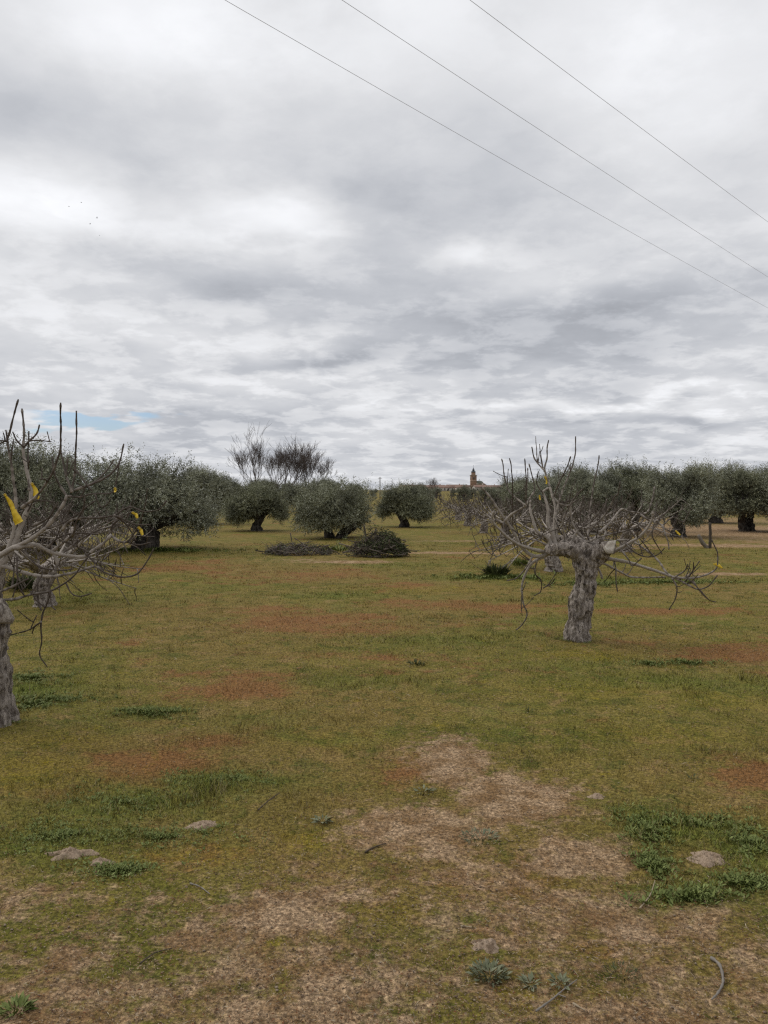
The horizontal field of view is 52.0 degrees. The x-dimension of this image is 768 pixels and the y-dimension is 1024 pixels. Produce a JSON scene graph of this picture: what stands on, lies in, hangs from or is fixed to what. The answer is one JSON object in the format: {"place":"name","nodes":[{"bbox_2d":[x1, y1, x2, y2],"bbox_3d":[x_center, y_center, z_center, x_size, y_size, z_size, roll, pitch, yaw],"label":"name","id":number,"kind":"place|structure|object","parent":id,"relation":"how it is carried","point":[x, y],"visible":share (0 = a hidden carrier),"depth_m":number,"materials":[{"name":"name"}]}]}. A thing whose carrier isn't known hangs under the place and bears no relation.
{"place":"outdoors","nodes":[
{"label":"outdoors","id":0,"kind":"place"},
{"bbox_2d":[0,490,767,1023],"bbox_3d":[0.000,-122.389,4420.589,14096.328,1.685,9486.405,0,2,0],"label":"ground","id":1,"kind":"structure","parent":0,"point":[726,534],"depth_m":4.32,"materials":[{"name":"green plant"}]},
{"bbox_2d":[0,990,38,1019],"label":"weed","id":2,"kind":"object","parent":1,"relation":"on","point":[21,1001],"visible":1,"depth_m":2.41,"materials":[{"name":"green plant"}]},
{"bbox_2d":[6,562,35,589],"bbox_3d":[-5.739,1.015,12.607,0.658,0.474,0.694,0,2,0],"label":"weed","id":3,"kind":"object","parent":1,"relation":"on","point":[28,586],"visible":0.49,"depth_m":12.47,"materials":[{"name":"green plant"}]},
{"bbox_2d":[0,430,79,553],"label":"olive tree","id":4,"kind":"object","parent":1,"relation":"on","point":[21,483],"visible":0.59,"depth_m":18.82,"materials":[{"name":"green plant"}]},
{"bbox_2d":[0,481,109,572],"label":"fig tree","id":5,"kind":"object","parent":1,"relation":"on","point":[3,544],"visible":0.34,"depth_m":13.25,"materials":[{"name":"grey plant"}]},
{"bbox_2d":[0,481,111,559],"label":"fig tree","id":6,"kind":"object","parent":1,"relation":"on","point":[11,525],"visible":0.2,"depth_m":16.61,"materials":[{"name":"grey plant"}]},
{"bbox_2d":[29,439,95,548],"bbox_3d":[-9.137,-0.400,21.416,2.894,3.388,2.891,0,2,-11],"label":"olive tree","id":7,"kind":"object","parent":1,"relation":"on","point":[64,483],"visible":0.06,"depth_m":21.39,"materials":[{"name":"green plant"}]},
{"bbox_2d":[12,667,121,712],"bbox_3d":[-2.797,1.400,6.323,0.883,0.054,1.628,-1,2,-38],"label":"weed patch","id":8,"kind":"object","parent":1,"relation":"on","point":[41,700],"visible":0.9,"depth_m":6.02,"materials":[{"name":"green plant"}]},
{"bbox_2d":[44,846,99,860],"bbox_3d":[-1.377,1.499,3.468,0.308,0.043,0.132,0,2,0],"label":"soil mound","id":9,"kind":"object","parent":1,"relation":"on","point":[71,852],"visible":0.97,"depth_m":3.46,"materials":[{"name":"beige soil"}]},
{"bbox_2d":[0,499,145,606],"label":"fig tree","id":10,"kind":"object","parent":1,"relation":"on","point":[50,562],"visible":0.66,"depth_m":10.76,"materials":[{"name":"grey plant"}]},
{"bbox_2d":[0,486,154,566],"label":"fig tree","id":11,"kind":"object","parent":1,"relation":"on","point":[93,526],"visible":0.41,"depth_m":16.47,"materials":[{"name":"grey plant"}]},
{"bbox_2d":[0,399,166,727],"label":"fig tree","id":12,"kind":"object","parent":1,"relation":"on","point":[9,711],"visible":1,"depth_m":5.38,"materials":[{"name":"grey plant"}]},
{"bbox_2d":[3,494,22,524],"bbox_3d":[-2.535,-0.018,5.396,0.141,0.217,0.027,0,2,5],"label":"ribbon","id":13,"kind":"object","parent":12,"relation":"hanging from","point":[17,518],"visible":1,"depth_m":5.39,"materials":[{"name":"yellow plastic"}]},
{"bbox_2d":[31,483,38,498],"bbox_3d":[-2.423,-0.146,5.474,0.065,0.117,0.027,0,2,0],"label":"ribbon","id":14,"kind":"object","parent":12,"relation":"attached to","point":[35,490],"visible":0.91,"depth_m":5.48,"materials":[{"name":"yellow plastic"}]},
{"bbox_2d":[90,857,113,865],"bbox_3d":[-1.213,1.505,3.396,0.138,0.031,0.094,-1,2,-24],"label":"soil mound","id":15,"kind":"object","parent":1,"relation":"on","point":[100,860],"visible":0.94,"depth_m":3.38,"materials":[{"name":"beige soil"}]},
{"bbox_2d":[57,442,225,550],"bbox_3d":[-6.386,-0.277,20.981,4.289,3.287,4.224,-1,2,-23],"label":"olive tree","id":16,"kind":"object","parent":1,"relation":"on","point":[185,503],"visible":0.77,"depth_m":20.41,"materials":[{"name":"green plant"}]},
{"bbox_2d":[79,705,209,719],"bbox_3d":[-1.696,1.434,5.658,0.904,0.041,0.375,0,2,0],"label":"weed patch","id":17,"kind":"object","parent":1,"relation":"on","point":[150,712],"visible":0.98,"depth_m":5.67,"materials":[{"name":"green plant"}]},
{"bbox_2d":[0,764,299,885],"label":"weed patch","id":18,"kind":"object","parent":1,"relation":"on","point":[121,867],"visible":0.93,"depth_m":3.68,"materials":[{"name":"green plant"}]},
{"bbox_2d":[139,948,171,963],"bbox_3d":[-0.785,1.519,2.700,0.020,0.007,0.123,2,2,44],"label":"stick","id":19,"kind":"object","parent":1,"relation":"on","point":[142,961],"visible":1,"depth_m":2.70,"materials":[{"name":"brown wood"}]},
{"bbox_2d":[77,546,257,551],"bbox_3d":[-5.790,0.955,20.645,4.997,0.143,0.994,0,2,0],"label":"weed patch","id":20,"kind":"object","parent":1,"relation":"on","point":[164,548],"visible":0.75,"depth_m":20.57,"materials":[{"name":"green plant"}]},
{"bbox_2d":[178,548,197,552],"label":"weed","id":21,"kind":"object","parent":1,"relation":"on","point":[188,550],"visible":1,"depth_m":19.96,"materials":[{"name":"green plant"}]},
{"bbox_2d":[183,820,216,830],"bbox_3d":[-0.874,1.496,3.768,0.181,0.027,0.132,-1,2,-20],"label":"soil mound","id":22,"kind":"object","parent":1,"relation":"on","point":[207,823],"visible":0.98,"depth_m":3.76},
{"bbox_2d":[184,462,237,517],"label":"olive tree","id":23,"kind":"object","parent":1,"relation":"on","point":[218,483],"visible":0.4,"depth_m":36.16,"materials":[{"name":"green plant"}]},
{"bbox_2d":[220,472,241,495],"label":"olive tree","id":24,"kind":"object","parent":1,"relation":"on","point":[234,484],"visible":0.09,"depth_m":59.68,"materials":[{"name":"green plant"}]},
{"bbox_2d":[226,424,270,484],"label":"bare tree","id":25,"kind":"object","parent":1,"relation":"on","point":[254,455],"visible":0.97,"depth_m":84.35,"materials":[{"name":"grey plant"}]},
{"bbox_2d":[218,476,293,530],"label":"olive tree","id":26,"kind":"object","parent":1,"relation":"on","point":[258,504],"visible":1,"depth_m":30.24,"materials":[{"name":"green plant"}]},
{"bbox_2d":[248,478,276,488],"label":"olive tree","id":27,"kind":"object","parent":1,"relation":"on","point":[266,483],"visible":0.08,"depth_m":77.27,"materials":[{"name":"green plant"}]},
{"bbox_2d":[257,793,278,809],"bbox_3d":[-0.587,1.480,4.034,0.027,0.016,0.260,1,2,18],"label":"stick","id":28,"kind":"object","parent":1,"relation":"on","point":[267,801],"visible":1,"depth_m":4.03,"materials":[{"name":"wood"}]},
{"bbox_2d":[263,443,299,487],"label":"bare tree","id":29,"kind":"object","parent":1,"relation":"on","point":[272,465],"visible":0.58,"depth_m":91.53,"materials":[{"name":"grey plant"}]},
{"bbox_2d":[280,480,301,498],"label":"olive tree","id":30,"kind":"object","parent":1,"relation":"on","point":[292,486],"visible":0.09,"depth_m":102.77,"materials":[{"name":"green plant"}]},
{"bbox_2d":[278,477,316,508],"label":"olive tree","id":31,"kind":"object","parent":1,"relation":"on","point":[291,492],"visible":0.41,"depth_m":58.70,"materials":[{"name":"green plant"}]},
{"bbox_2d":[255,533,341,555],"bbox_3d":[-2.135,0.800,19.662,2.195,0.537,1.478,0,2,0],"label":"brush pile","id":32,"kind":"object","parent":1,"relation":"on","point":[286,549],"visible":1,"depth_m":19.45,"materials":[{"name":"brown plant"}]},
{"bbox_2d":[273,436,326,498],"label":"bare tree","id":33,"kind":"object","parent":1,"relation":"on","point":[291,453],"visible":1,"depth_m":85.96,"materials":[{"name":"grey plant"}]},
{"bbox_2d":[287,448,325,485],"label":"bare tree","id":34,"kind":"object","parent":1,"relation":"on","point":[313,457],"visible":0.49,"depth_m":89.44,"materials":[{"name":"grey plant"}]},
{"bbox_2d":[281,452,336,483],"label":"bare tree","id":35,"kind":"object","parent":1,"relation":"on","point":[323,468],"visible":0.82,"depth_m":87.51,"materials":[{"name":"grey plant"}]},
{"bbox_2d":[310,814,333,823],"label":"weed","id":36,"kind":"object","parent":1,"relation":"on","point":[316,819],"visible":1,"depth_m":3.80,"materials":[{"name":"green plant"}]},
{"bbox_2d":[306,475,339,489],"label":"olive tree","id":37,"kind":"object","parent":1,"relation":"on","point":[328,480],"visible":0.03,"depth_m":67.37,"materials":[{"name":"green plant"}]},
{"bbox_2d":[286,470,383,537],"bbox_3d":[-1.649,-0.163,26.225,3.594,2.524,3.226,-1,2,-36],"label":"olive tree","id":38,"kind":"object","parent":1,"relation":"on","point":[345,510],"visible":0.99,"depth_m":25.46,"materials":[{"name":"green plant"}]},
{"bbox_2d":[328,536,348,550],"bbox_3d":[-1.173,0.823,20.314,0.866,0.417,0.862,0,2,0],"label":"weed","id":39,"kind":"object","parent":1,"relation":"on","point":[337,548],"visible":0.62,"depth_m":20.37,"materials":[{"name":"green plant"}]},
{"bbox_2d":[369,488,377,496],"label":"olive tree","id":40,"kind":"object","parent":1,"relation":"on","point":[375,491],"visible":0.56,"depth_m":198.08,"materials":[{"name":"green plant"}]},
{"bbox_2d":[364,843,385,852],"bbox_3d":[-0.041,1.503,3.527,0.132,0.009,0.015,-2,2,-44],"label":"stick","id":41,"kind":"object","parent":1,"relation":"on","point":[366,851],"visible":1,"depth_m":3.52,"materials":[{"name":"brown wood"}]},
{"bbox_2d":[339,523,419,557],"bbox_3d":[-0.096,0.643,18.951,1.974,0.863,1.274,0,2,0],"label":"brush pile","id":42,"kind":"object","parent":1,"relation":"on","point":[380,543],"visible":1,"depth_m":18.75,"materials":[{"name":"green plant"}]},
{"bbox_2d":[0,614,767,1023],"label":"leaf litter","id":43,"kind":"object","parent":1,"relation":"on","point":[416,1006],"visible":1,"depth_m":2.85,"materials":[{"name":"brown plant"}]},
{"bbox_2d":[0,666,767,1023],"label":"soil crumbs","id":44,"kind":"object","parent":1,"relation":"on","point":[378,940],"visible":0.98,"depth_m":2.73,"materials":[{"name":"brown soil"}]},
{"bbox_2d":[0,632,767,1023],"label":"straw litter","id":45,"kind":"object","parent":1,"relation":"on","point":[374,924],"visible":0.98,"depth_m":2.81,"materials":[{"name":"beige plant"}]},
{"bbox_2d":[370,478,437,526],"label":"olive tree","id":46,"kind":"object","parent":1,"relation":"on","point":[404,503],"visible":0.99,"depth_m":33.38,"materials":[{"name":"green plant"}]},
{"bbox_2d":[405,659,425,665],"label":"weed","id":47,"kind":"object","parent":1,"relation":"on","point":[415,661],"visible":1,"depth_m":7.24,"materials":[{"name":"green plant"}]},
{"bbox_2d":[414,482,431,499],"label":"olive tree","id":48,"kind":"object","parent":1,"relation":"on","point":[423,486],"visible":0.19,"depth_m":76.20,"materials":[{"name":"green plant"}]},
{"bbox_2d":[413,785,434,794],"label":"weed","id":49,"kind":"object","parent":1,"relation":"on","point":[425,789],"visible":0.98,"depth_m":4.19,"materials":[{"name":"green plant"}]},
{"bbox_2d":[424,487,434,500],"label":"olive tree","id":50,"kind":"object","parent":1,"relation":"on","point":[428,489],"visible":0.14,"depth_m":93.74,"materials":[{"name":"green plant"}]},
{"bbox_2d":[426,477,437,488],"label":"bare tree","id":51,"kind":"object","parent":1,"relation":"on","point":[431,482],"visible":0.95,"depth_m":229.13,"materials":[{"name":"grey plant"}]},
{"bbox_2d":[432,486,442,497],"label":"olive tree","id":52,"kind":"object","parent":1,"relation":"on","point":[436,491],"visible":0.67,"depth_m":175.60,"materials":[{"name":"green plant"}]},
{"bbox_2d":[437,484,454,490],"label":"house","id":53,"kind":"structure","parent":1,"relation":"on","point":[449,487],"depth_m":615.87,"materials":[{"name":"white paint"}]},
{"bbox_2d":[449,488,455,496],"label":"olive tree","id":54,"kind":"object","parent":1,"relation":"on","point":[453,491],"visible":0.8,"depth_m":202.15,"materials":[{"name":"green plant"}]},
{"bbox_2d":[432,490,481,519],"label":"fig tree","id":55,"kind":"object","parent":1,"relation":"on","point":[453,504],"visible":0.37,"depth_m":41.82,"materials":[{"name":"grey plant"}]},
{"bbox_2d":[455,485,470,489],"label":"house","id":56,"kind":"structure","parent":1,"relation":"on","point":[457,486],"depth_m":637.29,"materials":[{"name":"white paint"}]},
{"bbox_2d":[456,484,470,501],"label":"olive tree","id":57,"kind":"object","parent":1,"relation":"on","point":[463,490],"visible":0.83,"depth_m":102.60,"materials":[{"name":"green plant"}]},
{"bbox_2d":[432,489,509,525],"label":"fig tree","id":58,"kind":"object","parent":1,"relation":"on","point":[459,509],"visible":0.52,"depth_m":34.84,"materials":[{"name":"grey plant"}]},
{"bbox_2d":[467,487,478,498],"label":"olive tree","id":59,"kind":"object","parent":1,"relation":"on","point":[472,491],"visible":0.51,"depth_m":159.55,"materials":[{"name":"green plant"}]},
{"bbox_2d":[428,488,524,532],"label":"fig tree","id":60,"kind":"object","parent":1,"relation":"on","point":[483,530],"visible":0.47,"depth_m":29.14,"materials":[{"name":"grey plant"}]},
{"bbox_2d":[472,484,482,490],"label":"house","id":61,"kind":"structure","parent":1,"relation":"on","point":[475,487],"depth_m":655.40,"materials":[{"name":"white paint"}]},
{"bbox_2d":[461,826,499,844],"bbox_3d":[0.438,1.486,3.618,0.204,0.030,0.185,0,2,0],"label":"weed","id":62,"kind":"object","parent":1,"relation":"on","point":[488,830],"visible":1,"depth_m":3.64,"materials":[{"name":"green plant"}]},
{"bbox_2d":[476,486,491,502],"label":"olive tree","id":63,"kind":"object","parent":1,"relation":"on","point":[481,492],"visible":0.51,"depth_m":85.95,"materials":[{"name":"green plant"}]},
{"bbox_2d":[471,938,498,953],"bbox_3d":[0.353,1.518,2.764,0.108,0.024,0.100,0,2,0],"label":"soil mound","id":64,"kind":"object","parent":1,"relation":"on","point":[492,947],"visible":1,"depth_m":2.75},
{"bbox_2d":[466,956,511,987],"bbox_3d":[0.347,1.515,2.598,0.163,0.035,0.143,0,2,0],"label":"weed","id":65,"kind":"object","parent":1,"relation":"on","point":[487,965],"visible":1,"depth_m":2.61,"materials":[{"name":"green plant"}]},
{"bbox_2d":[481,484,498,487],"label":"house","id":66,"kind":"structure","parent":1,"relation":"on","point":[494,485],"depth_m":647.78,"materials":[{"name":"paint"}]},
{"bbox_2d":[432,570,557,579],"bbox_3d":[2.263,1.144,14.354,2.786,0.134,0.909,0,2,0],"label":"weed patch","id":67,"kind":"object","parent":1,"relation":"on","point":[498,576],"visible":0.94,"depth_m":14.24,"materials":[{"name":"green plant"}]},
{"bbox_2d":[487,486,503,506],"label":"olive tree","id":68,"kind":"object","parent":1,"relation":"on","point":[493,493],"visible":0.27,"depth_m":68.49,"materials":[{"name":"green plant"}]},
{"bbox_2d":[481,563,513,575],"bbox_3d":[2.078,1.058,14.481,0.587,0.293,0.593,1,2,31],"label":"weed","id":69,"kind":"object","parent":1,"relation":"on","point":[495,570],"visible":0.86,"depth_m":14.35,"materials":[{"name":"green plant"}]},
{"bbox_2d":[452,488,564,543],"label":"fig tree","id":70,"kind":"object","parent":1,"relation":"on","point":[483,521],"visible":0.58,"depth_m":23.16,"materials":[{"name":"grey plant"}]},
{"bbox_2d":[494,470,534,502],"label":"olive tree","id":71,"kind":"object","parent":1,"relation":"on","point":[508,484],"visible":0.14,"depth_m":61.85,"materials":[{"name":"green plant"}]},
{"bbox_2d":[494,478,544,521],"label":"olive tree","id":72,"kind":"object","parent":1,"relation":"on","point":[517,487],"visible":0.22,"depth_m":38.97,"materials":[{"name":"green plant"}]},
{"bbox_2d":[511,556,532,566],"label":"weed","id":73,"kind":"object","parent":1,"relation":"on","point":[516,562],"visible":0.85,"depth_m":16.07,"materials":[{"name":"green plant"}]},
{"bbox_2d":[517,971,542,991],"bbox_3d":[0.470,1.519,2.554,0.073,0.025,0.093,-1,2,-28],"label":"weed","id":74,"kind":"object","parent":1,"relation":"on","point":[523,977],"visible":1,"depth_m":2.56,"materials":[{"name":"green plant"}]},
{"bbox_2d":[529,463,567,484],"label":"olive tree","id":75,"kind":"object","parent":1,"relation":"on","point":[548,472],"visible":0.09,"depth_m":51.18,"materials":[{"name":"green plant"}]},
{"bbox_2d":[527,473,570,526],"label":"olive tree","id":76,"kind":"object","parent":1,"relation":"on","point":[544,485],"visible":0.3,"depth_m":33.48,"materials":[{"name":"green plant"}]},
{"bbox_2d":[505,491,601,531],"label":"fig tree","id":77,"kind":"object","parent":1,"relation":"on","point":[534,513],"visible":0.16,"depth_m":26.14,"materials":[{"name":"grey plant"}]},
{"bbox_2d":[535,979,576,1011],"bbox_3d":[0.555,1.527,2.478,0.230,0.011,0.032,-1,2,-43],"label":"stick","id":78,"kind":"object","parent":1,"relation":"on","point":[547,1002],"visible":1,"depth_m":2.47,"materials":[{"name":"grey wood"}]},
{"bbox_2d":[547,972,571,989],"bbox_3d":[0.570,1.516,2.549,0.080,0.027,0.096,0,2,0],"label":"weed","id":79,"kind":"object","parent":1,"relation":"on","point":[560,977],"visible":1,"depth_m":2.56,"materials":[{"name":"green plant"}]},
{"bbox_2d":[463,478,667,573],"bbox_3d":[3.479,0.324,15.477,4.008,1.944,3.351,1,2,19],"label":"fig tree","id":80,"kind":"object","parent":1,"relation":"on","point":[553,562],"visible":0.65,"depth_m":15.34,"materials":[{"name":"grey plant"}]},
{"bbox_2d":[553,466,604,518],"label":"olive tree","id":81,"kind":"object","parent":1,"relation":"on","point":[566,474],"depth_m":43.38,"materials":[{"name":"green plant"}]},
{"bbox_2d":[524,487,647,550],"bbox_3d":[5.544,0.215,21.635,3.587,1.819,3.483,0,2,17],"label":"fig tree","id":82,"kind":"object","parent":1,"relation":"on","point":[593,507],"visible":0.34,"depth_m":21.52,"materials":[{"name":"grey plant"}]},
{"bbox_2d":[553,459,630,532],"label":"olive tree","id":83,"kind":"object","parent":1,"relation":"on","point":[608,484],"visible":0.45,"depth_m":28.75,"materials":[{"name":"green plant"}]},
{"bbox_2d":[587,793,604,798],"bbox_3d":[1.107,1.478,4.095,0.115,0.026,0.113,1,2,29],"label":"soil mound","id":84,"kind":"object","parent":1,"relation":"on","point":[597,796],"visible":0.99,"depth_m":4.08,"materials":[{"name":"beige soil"}]},
{"bbox_2d":[481,436,718,642],"bbox_3d":[2.290,0.351,8.422,2.563,2.392,1.121,0,2,0],"label":"fig tree","id":85,"kind":"object","parent":1,"relation":"on","point":[589,556],"visible":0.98,"depth_m":8.36,"materials":[{"name":"grey plant"}]},
{"bbox_2d":[599,961,641,986],"bbox_3d":[0.787,1.523,2.608,0.140,0.027,0.139,1,2,28],"label":"weed","id":86,"kind":"object","parent":1,"relation":"on","point":[635,968],"visible":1,"depth_m":2.62,"materials":[{"name":"green plant"}]},
{"bbox_2d":[594,456,663,530],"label":"olive tree","id":87,"kind":"object","parent":1,"relation":"on","point":[632,479],"visible":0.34,"depth_m":30.33,"materials":[{"name":"green plant"}]},
{"bbox_2d":[566,489,693,554],"bbox_3d":[6.036,0.265,20.299,3.410,1.794,3.049,0,2,-16],"label":"fig tree","id":88,"kind":"object","parent":1,"relation":"on","point":[641,524],"visible":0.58,"depth_m":19.92,"materials":[{"name":"grey plant"}]},
{"bbox_2d":[514,578,766,586],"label":"weed patch","id":89,"kind":"object","parent":1,"relation":"on","point":[607,583],"visible":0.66,"depth_m":13.45,"materials":[{"name":"green plant"}]},
{"bbox_2d":[639,881,654,908],"bbox_3d":[1.054,1.521,3.130,0.014,0.015,0.234,1,2,33],"label":"stick","id":90,"kind":"object","parent":1,"relation":"on","point":[640,907],"visible":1,"depth_m":3.10,"materials":[{"name":"wood"}]},
{"bbox_2d":[666,466,683,485],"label":"olive tree","id":91,"kind":"object","parent":1,"relation":"on","point":[676,469],"visible":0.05,"depth_m":77.18,"materials":[{"name":"green plant"}]},
{"bbox_2d":[618,657,737,668],"bbox_3d":[2.713,1.384,7.284,1.156,0.067,0.396,0,2,-12],"label":"weed patch","id":92,"kind":"object","parent":1,"relation":"on","point":[658,663],"visible":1,"depth_m":7.28,"materials":[{"name":"green plant"}]},
{"bbox_2d":[637,452,726,536],"bbox_3d":[10.115,-0.450,26.718,2.982,3.139,2.985,0,2,-4],"label":"olive tree","id":93,"kind":"object","parent":1,"relation":"on","point":[695,496],"visible":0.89,"depth_m":26.26,"materials":[{"name":"green plant"}]},
{"bbox_2d":[603,801,767,909],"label":"weed patch","id":94,"kind":"object","parent":1,"relation":"on","point":[652,864],"visible":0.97,"depth_m":3.39,"materials":[{"name":"green plant"}]},
{"bbox_2d":[697,534,708,547],"bbox_3d":[8.820,0.830,21.744,0.323,0.420,0.126,0,2,0],"label":"log","id":95,"kind":"object","parent":1,"relation":"on","point":[703,543],"visible":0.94,"depth_m":21.71,"materials":[{"name":"grey wood"}]},
{"bbox_2d":[686,850,725,867],"bbox_3d":[1.397,1.501,3.432,0.205,0.038,0.173,0,2,0],"label":"soil mound","id":96,"kind":"object","parent":1,"relation":"on","point":[708,858],"visible":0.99,"depth_m":3.41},
{"bbox_2d":[708,523,711,547],"bbox_3d":[8.997,0.679,21.710,0.092,0.790,0.090,1,2,32],"label":"wooden post","id":97,"kind":"object","parent":1,"relation":"on","point":[710,538],"visible":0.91,"depth_m":21.68,"materials":[{"name":"grey wood"}]},
{"bbox_2d":[677,457,753,522],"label":"olive tree","id":98,"kind":"object","parent":1,"relation":"on","point":[715,519],"visible":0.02,"depth_m":37.74,"materials":[{"name":"green plant"}]},
{"bbox_2d":[710,956,724,999],"bbox_3d":[1.101,1.540,2.596,0.044,0.019,0.236,1,2,21],"label":"stick","id":99,"kind":"object","parent":1,"relation":"on","point":[722,975],"visible":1,"depth_m":2.61,"materials":[{"name":"grey wood"}]},
{"bbox_2d":[710,461,767,531],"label":"olive tree","id":100,"kind":"object","parent":1,"relation":"on","point":[742,484],"visible":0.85,"depth_m":30.07,"materials":[{"name":"green plant"}]},
{"bbox_2d":[752,472,767,519],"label":"olive tree","id":101,"kind":"object","parent":1,"relation":"on","point":[766,489],"visible":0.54,"depth_m":29.31,"materials":[{"name":"green plant"}]},
{"bbox_2d":[0,0,767,489],"label":"sky","id":102,"kind":"structure","parent":0,"point":[286,242],"materials":[{"name":"grey"}]},
{"bbox_2d":[470,465,485,487],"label":"church","id":103,"kind":"structure","parent":0,"point":[473,478],"depth_m":816.73,"materials":[{"name":"brick"}]},
{"bbox_2d":[225,0,763,305],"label":"power line","id":104,"kind":"object","parent":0,"point":[453,131],"visible":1,"depth_m":13.55,"materials":[{"name":"silver metal"}]},
{"bbox_2d":[342,0,765,275],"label":"power line","id":105,"kind":"object","parent":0,"point":[525,120],"visible":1,"depth_m":13.31,"materials":[{"name":"silver metal"}]},
{"bbox_2d":[470,0,767,221],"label":"power line","id":106,"kind":"object","parent":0,"point":[613,107],"visible":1,"depth_m":13.06,"materials":[{"name":"black metal"}]}
]}

